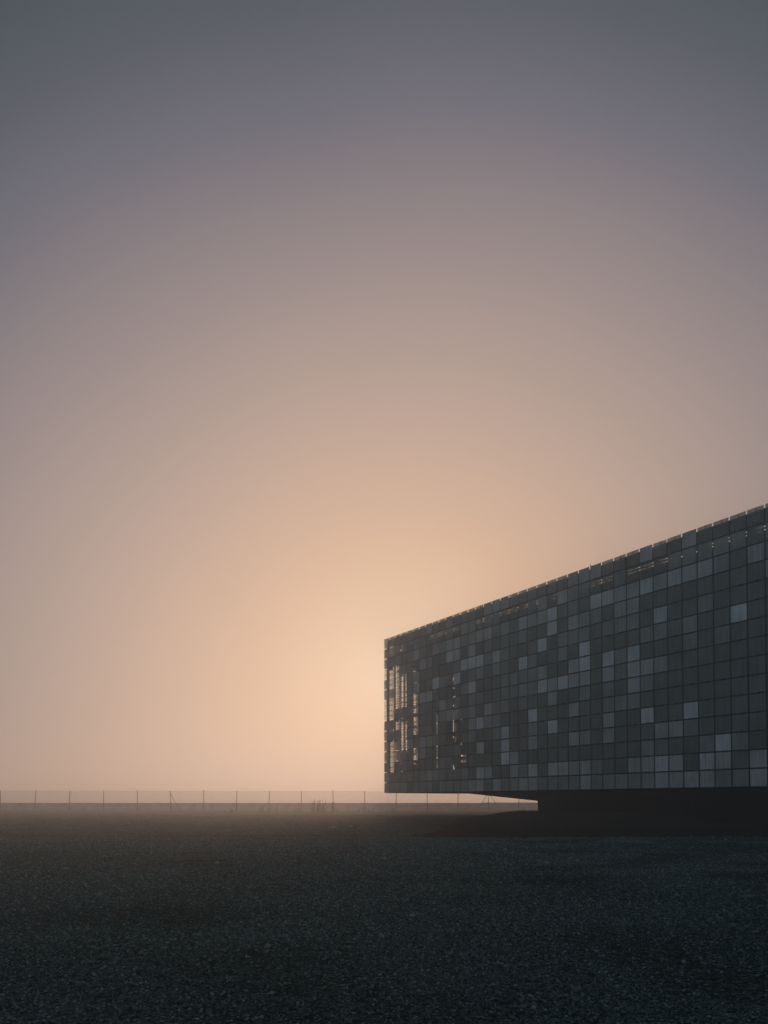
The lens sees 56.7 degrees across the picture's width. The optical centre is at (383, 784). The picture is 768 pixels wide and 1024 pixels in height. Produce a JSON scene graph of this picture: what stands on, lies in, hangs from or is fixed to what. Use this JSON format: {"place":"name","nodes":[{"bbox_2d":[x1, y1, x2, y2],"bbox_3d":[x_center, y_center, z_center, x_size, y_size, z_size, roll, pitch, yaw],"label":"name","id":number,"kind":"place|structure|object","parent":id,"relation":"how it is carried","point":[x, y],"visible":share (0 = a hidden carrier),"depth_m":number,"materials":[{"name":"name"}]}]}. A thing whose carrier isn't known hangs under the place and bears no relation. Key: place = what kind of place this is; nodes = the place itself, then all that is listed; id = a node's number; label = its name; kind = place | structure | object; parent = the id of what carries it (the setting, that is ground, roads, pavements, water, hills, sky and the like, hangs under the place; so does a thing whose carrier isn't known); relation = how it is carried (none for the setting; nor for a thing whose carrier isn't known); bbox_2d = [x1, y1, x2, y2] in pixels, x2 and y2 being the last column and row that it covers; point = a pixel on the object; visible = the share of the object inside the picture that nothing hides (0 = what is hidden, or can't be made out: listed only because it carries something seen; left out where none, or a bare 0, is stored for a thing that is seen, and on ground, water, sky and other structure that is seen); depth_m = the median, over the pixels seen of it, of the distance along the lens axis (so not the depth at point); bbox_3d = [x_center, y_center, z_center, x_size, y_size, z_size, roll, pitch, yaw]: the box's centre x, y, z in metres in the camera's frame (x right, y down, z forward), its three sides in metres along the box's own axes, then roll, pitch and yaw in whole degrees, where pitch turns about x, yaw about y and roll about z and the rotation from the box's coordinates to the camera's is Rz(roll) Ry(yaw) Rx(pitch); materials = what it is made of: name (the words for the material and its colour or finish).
{"place":"outdoors","nodes":[
{"label":"outdoors","id":0,"kind":"place"},
{"bbox_2d":[1,803,480,809],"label":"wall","id":1,"kind":"structure","parent":0,"point":[449,806],"depth_m":125.95,"materials":[{"name":"concrete"}]},
{"bbox_2d":[0,802,537,835],"bbox_3d":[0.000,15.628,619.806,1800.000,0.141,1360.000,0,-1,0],"label":"ground","id":2,"kind":"structure","parent":0,"point":[425,821],"depth_m":60.38,"materials":[{"name":"soil"}]},
{"bbox_2d":[0,790,537,811],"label":"wire fence","id":3,"kind":"object","parent":2,"relation":"on","point":[170,805],"visible":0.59,"depth_m":108.11,"materials":[{"name":"metal"}]},
{"bbox_2d":[311,800,327,811],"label":"weed","id":4,"kind":"object","parent":2,"relation":"on","point":[318,807],"visible":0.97,"depth_m":102.89,"materials":[{"name":"grey plant"}]},
{"bbox_2d":[384,503,767,824],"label":"office building","id":5,"kind":"structure","parent":2,"relation":"on","point":[626,685],"depth_m":56.48,"materials":[{"name":"grey glass"}]},
{"bbox_2d":[0,815,767,1023],"bbox_3d":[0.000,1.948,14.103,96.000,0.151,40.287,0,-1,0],"label":"gravel lot","id":6,"kind":"structure","parent":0,"point":[654,958],"depth_m":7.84,"materials":[{"name":"black gravel"}]},
{"bbox_2d":[268,982,299,995],"bbox_3d":[-0.839,1.761,5.950,0.274,0.151,0.258,1,-1,-24],"label":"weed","id":7,"kind":"object","parent":6,"relation":"on","point":[286,989],"visible":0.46,"depth_m":5.95,"materials":[{"name":"black plant"}]},
{"bbox_2d":[0,0,767,801],"label":"sky","id":8,"kind":"structure","parent":0,"point":[330,331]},
{"bbox_2d":[481,803,537,809],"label":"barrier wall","id":9,"kind":"structure","parent":0,"point":[529,806],"depth_m":123.95,"materials":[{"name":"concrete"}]},
{"bbox_2d":[411,815,767,837],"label":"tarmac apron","id":10,"kind":"object","parent":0,"point":[475,827],"visible":0.5,"depth_m":41.34,"materials":[{"name":"black asphalt"}]},
{"bbox_2d":[468,810,750,825],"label":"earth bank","id":11,"kind":"structure","parent":0,"point":[640,818],"depth_m":55.27,"materials":[{"name":"black soil"}]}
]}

